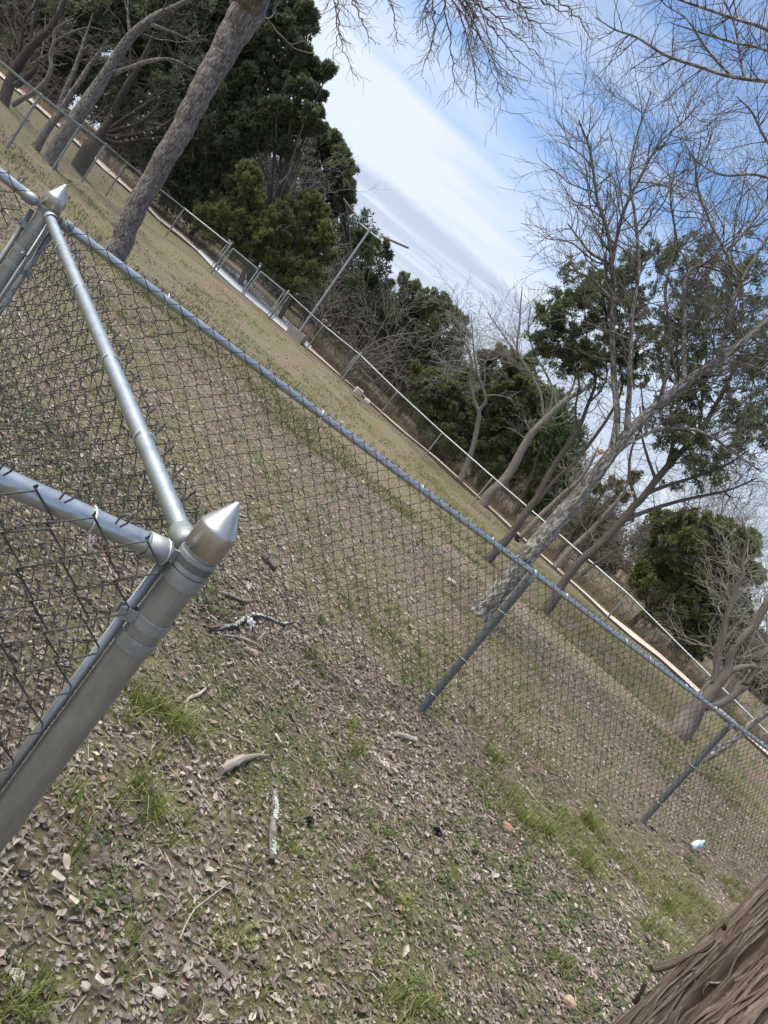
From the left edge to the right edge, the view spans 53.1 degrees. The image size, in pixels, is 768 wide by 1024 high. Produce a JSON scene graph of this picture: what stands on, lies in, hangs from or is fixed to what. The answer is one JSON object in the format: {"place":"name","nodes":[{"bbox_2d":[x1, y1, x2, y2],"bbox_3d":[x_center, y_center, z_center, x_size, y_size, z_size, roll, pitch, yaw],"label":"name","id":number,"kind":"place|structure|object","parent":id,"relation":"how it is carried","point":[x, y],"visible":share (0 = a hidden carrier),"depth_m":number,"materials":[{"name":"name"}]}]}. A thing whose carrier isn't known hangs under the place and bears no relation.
{"place":"outdoors","nodes":[
{"label":"outdoors","id":0,"kind":"place"},
{"bbox_2d":[0,72,199,250],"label":"path","id":1,"kind":"structure","parent":0,"point":[187,239],"depth_m":26.52,"materials":[{"name":"grey concrete"}]},
{"bbox_2d":[0,59,767,1023],"bbox_3d":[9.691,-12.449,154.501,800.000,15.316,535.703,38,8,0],"label":"ground","id":2,"kind":"structure","parent":0,"point":[150,235],"depth_m":4.45,"materials":[{"name":"brown soil"}]},
{"bbox_2d":[0,0,99,106],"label":"bare tree","id":3,"kind":"object","parent":2,"relation":"on","point":[23,56],"visible":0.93,"depth_m":18.03,"materials":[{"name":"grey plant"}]},
{"bbox_2d":[0,0,105,85],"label":"bare tree","id":4,"kind":"object","parent":2,"relation":"on","point":[11,60],"visible":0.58,"depth_m":22.75,"materials":[{"name":"grey plant"}]},
{"bbox_2d":[10,0,115,107],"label":"bare tree","id":5,"kind":"object","parent":2,"relation":"on","point":[42,84],"visible":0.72,"depth_m":18.84,"materials":[{"name":"grey plant"}]},
{"bbox_2d":[0,0,145,112],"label":"juniper tree","id":6,"kind":"object","parent":2,"relation":"on","point":[83,20],"visible":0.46,"depth_m":25.43,"materials":[{"name":"green plant"}]},
{"bbox_2d":[69,894,78,903],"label":"dead leaf","id":7,"kind":"object","parent":2,"relation":"on","point":[74,899],"visible":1,"depth_m":1.86,"materials":[{"name":"beige plant"}]},
{"bbox_2d":[80,981,90,991],"bbox_3d":[-0.670,1.064,1.727,0.026,0.015,0.019,38,8,0],"label":"stone","id":8,"kind":"object","parent":2,"relation":"on","point":[85,986],"visible":1,"depth_m":1.72,"materials":[{"name":"stone"}]},
{"bbox_2d":[0,76,196,251],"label":"path edging","id":9,"kind":"object","parent":2,"relation":"on","point":[149,211],"visible":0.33,"depth_m":25.27,"materials":[{"name":"concrete"}]},
{"bbox_2d":[95,973,104,983],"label":"dead leaf","id":10,"kind":"object","parent":2,"relation":"on","point":[98,977],"visible":1,"depth_m":1.74,"materials":[{"name":"beige plant"}]},
{"bbox_2d":[31,0,229,170],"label":"cedar tree","id":11,"kind":"object","parent":2,"relation":"on","point":[80,111],"visible":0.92,"depth_m":16.58,"materials":[{"name":"brown plant"}]},
{"bbox_2d":[61,0,224,176],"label":"dead limbed tree","id":12,"kind":"object","parent":2,"relation":"on","point":[108,129],"visible":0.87,"depth_m":20.16,"materials":[{"name":"brown plant"}]},
{"bbox_2d":[151,985,165,1000],"bbox_3d":[-0.538,1.147,1.835,0.036,0.018,0.029,38,8,0],"label":"stone","id":13,"kind":"object","parent":2,"relation":"on","point":[158,993],"visible":1,"depth_m":1.83,"materials":[{"name":"stone"}]},
{"bbox_2d":[103,0,222,165],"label":"juniper tree","id":14,"kind":"object","parent":2,"relation":"on","point":[197,16],"visible":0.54,"depth_m":26.27,"materials":[{"name":"green plant"}]},
{"bbox_2d":[136,116,250,236],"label":"juniper tree","id":15,"kind":"object","parent":2,"relation":"on","point":[192,186],"visible":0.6,"depth_m":28.35,"materials":[{"name":"green plant"}]},
{"bbox_2d":[184,684,209,713],"bbox_3d":[-0.729,0.712,2.974,0.036,0.020,0.289,38,8,0],"label":"fallen branch","id":16,"kind":"object","parent":2,"relation":"on","point":[199,693],"visible":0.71,"depth_m":2.98,"materials":[{"name":"brown wood"}]},
{"bbox_2d":[179,882,230,938],"bbox_3d":[-0.505,1.103,2.156,0.028,0.011,0.302,39,9,10],"label":"fallen branch","id":17,"kind":"object","parent":2,"relation":"on","point":[192,912],"visible":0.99,"depth_m":2.12,"materials":[{"name":"brown wood"}]},
{"bbox_2d":[202,951,230,979],"bbox_3d":[-0.438,1.183,2.008,0.093,0.024,0.024,39,9,10],"label":"fallen branch","id":18,"kind":"object","parent":2,"relation":"on","point":[219,967],"visible":0.97,"depth_m":2.00,"materials":[{"name":"brown wood"}]},
{"bbox_2d":[217,591,252,602],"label":"fallen branch","id":19,"kind":"object","parent":2,"relation":"on","point":[237,598],"visible":0.87,"depth_m":3.98,"materials":[{"name":"brown wood"}]},
{"bbox_2d":[191,157,283,285],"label":"juniper tree","id":20,"kind":"object","parent":2,"relation":"on","point":[248,209],"visible":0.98,"depth_m":27.37,"materials":[{"name":"green plant"}]},
{"bbox_2d":[224,634,257,644],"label":"fallen branch","id":21,"kind":"object","parent":2,"relation":"on","point":[240,637],"visible":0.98,"depth_m":3.65,"materials":[{"name":"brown wood"}]},
{"bbox_2d":[218,753,270,774],"bbox_3d":[-0.513,0.915,2.852,0.044,0.036,0.343,41,9,20],"label":"fallen branch","id":22,"kind":"object","parent":2,"relation":"on","point":[228,765],"visible":1,"depth_m":2.77,"materials":[{"name":"beige wood"}]},
{"bbox_2d":[207,612,295,630],"bbox_3d":[-0.663,0.550,3.917,0.094,0.035,0.890,41,9,19],"label":"fallen branch","id":23,"kind":"object","parent":2,"relation":"on","point":[239,622],"visible":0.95,"depth_m":3.77,"materials":[{"name":"grey wood"}]},
{"bbox_2d":[244,615,254,626],"bbox_3d":[-0.678,0.555,3.869,0.074,0.052,0.049,38,8,0],"label":"tissue","id":24,"kind":"object","parent":23,"relation":"on","point":[252,623],"visible":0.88,"depth_m":3.86,"materials":[{"name":"paper"}]},
{"bbox_2d":[198,248,310,347],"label":"concrete walkway","id":25,"kind":"structure","parent":2,"relation":"on","point":[253,298],"depth_m":28.24,"materials":[{"name":"grey concrete"}]},
{"bbox_2d":[251,648,258,655],"bbox_3d":[-0.612,0.663,3.638,0.051,0.020,0.031,38,8,0],"label":"stone","id":26,"kind":"object","parent":2,"relation":"on","point":[254,652],"visible":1,"depth_m":3.62,"materials":[{"name":"beige stone"}]},
{"bbox_2d":[183,0,339,287],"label":"juniper tree","id":27,"kind":"object","parent":2,"relation":"on","point":[266,63],"visible":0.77,"depth_m":27.14,"materials":[{"name":"green plant"}]},
{"bbox_2d":[261,552,277,569],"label":"fallen branch","id":28,"kind":"object","parent":2,"relation":"on","point":[264,555],"visible":0.87,"depth_m":4.82,"materials":[{"name":"brown wood"}]},
{"bbox_2d":[268,788,278,861],"bbox_3d":[-0.381,1.072,2.661,0.032,0.039,0.350,36,9,-15],"label":"fallen branch","id":29,"kind":"object","parent":2,"relation":"on","point":[274,812],"visible":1,"depth_m":2.64,"materials":[{"name":"grey wood"}]},
{"bbox_2d":[176,116,386,290],"bbox_3d":[-4.799,-12.422,30.767,9.191,7.431,6.807,42,10,28],"label":"bare tree","id":30,"kind":"object","parent":2,"relation":"on","point":[265,188],"visible":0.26,"depth_m":29.93,"materials":[{"name":"grey plant"}]},
{"bbox_2d":[227,188,341,318],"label":"juniper tree","id":31,"kind":"object","parent":2,"relation":"on","point":[309,207],"visible":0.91,"depth_m":28.00,"materials":[{"name":"green plant"}]},
{"bbox_2d":[304,815,314,825],"bbox_3d":[-0.272,1.134,2.829,0.042,0.037,0.039,28,13,-49],"label":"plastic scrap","id":32,"kind":"object","parent":2,"relation":"on","point":[310,822],"visible":1,"depth_m":2.82,"materials":[{"name":"black plastic"}]},
{"bbox_2d":[280,127,360,354],"bbox_3d":[-2.355,-11.691,33.250,7.846,7.774,2.916,38,8,0],"label":"juniper tree","id":33,"kind":"object","parent":2,"relation":"on","point":[332,139],"visible":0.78,"depth_m":32.48,"materials":[{"name":"green plant"}]},
{"bbox_2d":[274,212,378,340],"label":"bare tree","id":34,"kind":"object","parent":2,"relation":"on","point":[326,297],"visible":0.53,"depth_m":30.43,"materials":[{"name":"grey plant"}]},
{"bbox_2d":[286,198,408,344],"bbox_3d":[-1.829,-8.194,27.515,2.882,5.185,0.660,38,8,0],"label":"light pole","id":35,"kind":"object","parent":2,"relation":"on","point":[299,338],"visible":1,"depth_m":27.49,"materials":[{"name":"galvanised steel"}]},
{"bbox_2d":[103,0,607,262],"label":"leaning tree","id":36,"kind":"object","parent":2,"relation":"on","point":[240,24],"visible":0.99,"depth_m":11.92,"materials":[{"name":"brown plant"}]},
{"bbox_2d":[353,386,363,396],"bbox_3d":[-0.876,-4.141,26.485,0.300,0.240,0.240,35,9,-17],"label":"concrete block","id":37,"kind":"object","parent":2,"relation":"on","point":[358,391],"depth_m":26.38,"materials":[{"name":"concrete"}]},
{"bbox_2d":[337,227,396,372],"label":"juniper tree","id":38,"kind":"object","parent":2,"relation":"on","point":[373,283],"visible":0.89,"depth_m":28.78,"materials":[{"name":"green plant"}]},
{"bbox_2d":[364,398,370,404],"bbox_3d":[-0.575,-3.752,26.099,0.267,0.177,0.159,38,8,0],"label":"boulder","id":39,"kind":"object","parent":2,"relation":"on","point":[367,401],"visible":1,"depth_m":26.04,"materials":[{"name":"stone"}]},
{"bbox_2d":[0,202,751,1023],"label":"ground weeds","id":40,"kind":"object","parent":2,"relation":"on","point":[364,924],"visible":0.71,"depth_m":3.28,"materials":[{"name":"green plant"}]},
{"bbox_2d":[313,270,446,403],"bbox_3d":[0.393,-6.353,27.753,4.800,5.279,4.036,35,9,-16],"label":"bare tree","id":41,"kind":"object","parent":2,"relation":"on","point":[354,369],"visible":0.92,"depth_m":27.62,"materials":[{"name":"grey plant"}]},
{"bbox_2d":[0,104,767,1023],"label":"leaf litter","id":42,"kind":"object","parent":2,"relation":"on","point":[56,1010],"visible":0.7,"depth_m":3.57,"materials":[{"name":"brown plant"}]},
{"bbox_2d":[52,870,65,880],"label":"dead leaf","id":43,"kind":"object","parent":42,"relation":"on","point":[58,875],"visible":1,"depth_m":1.88,"materials":[{"name":"beige plant"}]},
{"bbox_2d":[63,853,70,869],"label":"dead leaf","id":44,"kind":"object","parent":42,"relation":"on","point":[66,860],"visible":1,"depth_m":1.93,"materials":[{"name":"beige plant"}]},
{"bbox_2d":[0,167,767,875],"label":"chain link fence","id":45,"kind":"object","parent":2,"relation":"on","point":[186,557],"visible":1,"depth_m":1.91,"materials":[{"name":"metal"}]},
{"bbox_2d":[0,19,767,705],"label":"woodland","id":46,"kind":"object","parent":2,"relation":"on","point":[580,443],"visible":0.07,"depth_m":35.69,"materials":[{"name":"green plant"}]},
{"bbox_2d":[0,18,767,742],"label":"underbrush","id":47,"kind":"object","parent":2,"relation":"on","point":[512,490],"visible":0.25,"depth_m":28.26,"materials":[{"name":"plant"}]},
{"bbox_2d":[0,60,767,798],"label":"chain link fence","id":48,"kind":"object","parent":2,"relation":"on","point":[24,124],"visible":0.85,"depth_m":19.47,"materials":[{"name":"grey metal"}]},
{"bbox_2d":[215,248,257,293],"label":"metal gate","id":49,"kind":"structure","parent":48,"relation":"attached to","point":[246,286],"depth_m":25.81,"materials":[{"name":"grey metal"}]},
{"bbox_2d":[243,271,284,314],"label":"metal gate","id":50,"kind":"structure","parent":48,"relation":"attached to","point":[251,283],"depth_m":26.36,"materials":[{"name":"grey metal"}]},
{"bbox_2d":[394,731,417,741],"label":"fallen branch","id":51,"kind":"object","parent":2,"relation":"on","point":[405,736],"visible":1,"depth_m":4.06,"materials":[{"name":"brown wood"}]},
{"bbox_2d":[362,271,471,414],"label":"juniper tree","id":52,"kind":"object","parent":2,"relation":"on","point":[430,315],"visible":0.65,"depth_m":29.60,"materials":[{"name":"green plant"}]},
{"bbox_2d":[433,826,442,836],"bbox_3d":[0.241,1.429,3.445,0.059,0.043,0.047,41,9,19],"label":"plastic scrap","id":53,"kind":"object","parent":2,"relation":"on","point":[437,830],"visible":1,"depth_m":3.43,"materials":[{"name":"black plastic"}]},
{"bbox_2d":[446,577,456,585],"bbox_3d":[0.818,0.842,9.270,0.152,0.063,0.101,38,8,0],"label":"stone","id":54,"kind":"object","parent":2,"relation":"on","point":[452,582],"visible":0.81,"depth_m":9.23,"materials":[{"name":"stone"}]},
{"bbox_2d":[406,357,500,467],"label":"juniper tree","id":55,"kind":"object","parent":2,"relation":"on","point":[443,410],"visible":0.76,"depth_m":27.20,"materials":[{"name":"green plant"}]},
{"bbox_2d":[396,279,526,444],"bbox_3d":[2.537,-5.410,30.221,4.715,6.635,3.986,44,11,37],"label":"bare tree","id":56,"kind":"object","parent":2,"relation":"on","point":[468,359],"visible":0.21,"depth_m":30.01,"materials":[{"name":"grey plant"}]},
{"bbox_2d":[414,266,523,480],"bbox_3d":[2.170,-4.690,25.206,5.136,5.817,2.840,34,9,-25],"label":"bare tree","id":57,"kind":"object","parent":2,"relation":"on","point":[476,430],"visible":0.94,"depth_m":25.37,"materials":[{"name":"brown plant"}]},
{"bbox_2d":[501,821,512,833],"bbox_3d":[0.644,1.652,4.027,0.068,0.044,0.050,38,8,0],"label":"stone","id":58,"kind":"object","parent":2,"relation":"on","point":[508,827],"visible":0.92,"depth_m":4.01,"materials":[{"name":"stone"}]},
{"bbox_2d":[469,342,560,490],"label":"juniper tree","id":59,"kind":"object","parent":2,"relation":"on","point":[519,380],"visible":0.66,"depth_m":26.72,"materials":[{"name":"green plant"}]},
{"bbox_2d":[514,534,520,541],"bbox_3d":[3.992,0.797,22.971,0.276,0.214,0.227,43,10,32],"label":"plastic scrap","id":60,"kind":"object","parent":2,"relation":"on","point":[517,537],"visible":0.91,"depth_m":22.93,"materials":[{"name":"black plastic"}]},
{"bbox_2d":[526,786,546,810],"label":"fallen branch","id":61,"kind":"object","parent":2,"relation":"on","point":[534,797],"visible":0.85,"depth_m":4.73,"materials":[{"name":"brown wood"}]},
{"bbox_2d":[309,349,767,758],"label":"path edging","id":62,"kind":"object","parent":2,"relation":"on","point":[452,475],"visible":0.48,"depth_m":23.39,"materials":[{"name":"concrete"}]},
{"bbox_2d":[510,408,574,521],"bbox_3d":[5.261,-1.333,26.037,2.512,4.148,1.721,38,8,0],"label":"evergreen bush","id":63,"kind":"object","parent":2,"relation":"on","point":[566,432],"visible":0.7,"depth_m":25.79,"materials":[{"name":"green plant"}]},
{"bbox_2d":[455,275,633,508],"bbox_3d":[3.929,-3.657,24.082,5.765,6.962,3.751,38,8,0],"label":"bare tree","id":64,"kind":"object","parent":2,"relation":"on","point":[504,479],"visible":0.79,"depth_m":24.16,"materials":[{"name":"brown plant"}]},
{"bbox_2d":[562,994,576,1010],"bbox_3d":[0.727,1.923,3.014,0.060,0.043,0.047,38,8,0],"label":"stone","id":65,"kind":"object","parent":2,"relation":"on","point":[568,1004],"visible":0.99,"depth_m":3.00,"materials":[{"name":"beige stone"}]},
{"bbox_2d":[519,398,635,538],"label":"bare tree","id":66,"kind":"object","parent":2,"relation":"on","point":[541,514],"visible":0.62,"depth_m":23.23,"materials":[{"name":"grey plant"}]},
{"bbox_2d":[484,245,675,563],"bbox_3d":[3.712,-2.453,17.109,3.231,7.605,2.982,42,9,27],"label":"cedar tree","id":67,"kind":"object","parent":2,"relation":"on","point":[545,346],"visible":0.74,"depth_m":16.77,"materials":[{"name":"green plant"}]},
{"bbox_2d":[514,391,657,560],"bbox_3d":[6.788,-0.855,25.858,6.599,5.192,4.868,32,10,-35],"label":"bare tree","id":68,"kind":"object","parent":2,"relation":"on","point":[590,540],"visible":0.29,"depth_m":25.64,"materials":[{"name":"grey plant"}]},
{"bbox_2d":[551,469,644,559],"bbox_3d":[6.851,0.346,24.229,2.499,4.100,1.788,34,9,-24],"label":"half bare bush","id":69,"kind":"object","parent":2,"relation":"on","point":[595,491],"visible":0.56,"depth_m":24.04,"materials":[{"name":"green plant"}]},
{"bbox_2d":[553,442,660,576],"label":"bare tree","id":70,"kind":"object","parent":2,"relation":"on","point":[578,541],"visible":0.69,"depth_m":22.27,"materials":[{"name":"grey plant"}]},
{"bbox_2d":[470,0,767,622],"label":"leaning tree","id":71,"kind":"object","parent":2,"relation":"on","point":[541,539],"visible":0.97,"depth_m":8.17,"materials":[{"name":"brown plant"}]},
{"bbox_2d":[540,220,767,615],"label":"cedar tree","id":72,"kind":"object","parent":2,"relation":"on","point":[675,437],"visible":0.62,"depth_m":15.69,"materials":[{"name":"green plant"}]},
{"bbox_2d":[563,0,767,762],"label":"leaning tree","id":73,"kind":"object","parent":2,"relation":"on","point":[756,720],"visible":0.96,"depth_m":6.78,"materials":[{"name":"brown plant"}]},
{"bbox_2d":[595,384,767,652],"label":"bare tree","id":74,"kind":"object","parent":2,"relation":"on","point":[725,504],"visible":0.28,"depth_m":25.17,"materials":[{"name":"grey plant"}]},
{"bbox_2d":[612,873,767,1023],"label":"juniper tree","id":75,"kind":"object","parent":2,"relation":"on","point":[718,974],"visible":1,"depth_m":1.65,"materials":[{"name":"brown plant"}]},
{"bbox_2d":[622,506,767,664],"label":"juniper tree","id":76,"kind":"object","parent":2,"relation":"on","point":[670,577],"visible":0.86,"depth_m":21.92,"materials":[{"name":"green plant"}]},
{"bbox_2d":[690,840,704,849],"bbox_3d":[2.668,2.825,6.540,0.109,0.117,0.058,33,10,-29],"label":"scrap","id":77,"kind":"object","parent":2,"relation":"on","point":[697,843],"visible":0.98,"depth_m":6.52,"materials":[{"name":"white plastic"}]},
{"bbox_2d":[658,489,767,741],"bbox_3d":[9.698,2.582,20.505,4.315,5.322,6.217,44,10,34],"label":"bare tree","id":78,"kind":"object","parent":2,"relation":"on","point":[733,686],"visible":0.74,"depth_m":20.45,"materials":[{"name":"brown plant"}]},
{"bbox_2d":[0,125,767,1023],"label":"grass","id":79,"kind":"structure","parent":0,"point":[156,703],"depth_m":4.52,"materials":[{"name":"green plant"}]},
{"bbox_2d":[0,56,767,745],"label":"dry grass","id":80,"kind":"structure","parent":0,"point":[690,674],"depth_m":26.20,"materials":[{"name":"beige plant"}]},
{"bbox_2d":[69,0,767,630],"label":"sky","id":81,"kind":"structure","parent":0,"point":[444,200],"materials":[{"name":"blue"}]},
{"bbox_2d":[310,348,767,753],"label":"path","id":82,"kind":"structure","parent":0,"point":[652,649],"depth_m":21.07,"materials":[{"name":"beige concrete"}]},
{"bbox_2d":[689,759,767,842],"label":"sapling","id":83,"kind":"object","parent":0,"point":[743,778],"visible":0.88,"depth_m":6.73,"materials":[{"name":"brown plant"}]}
]}

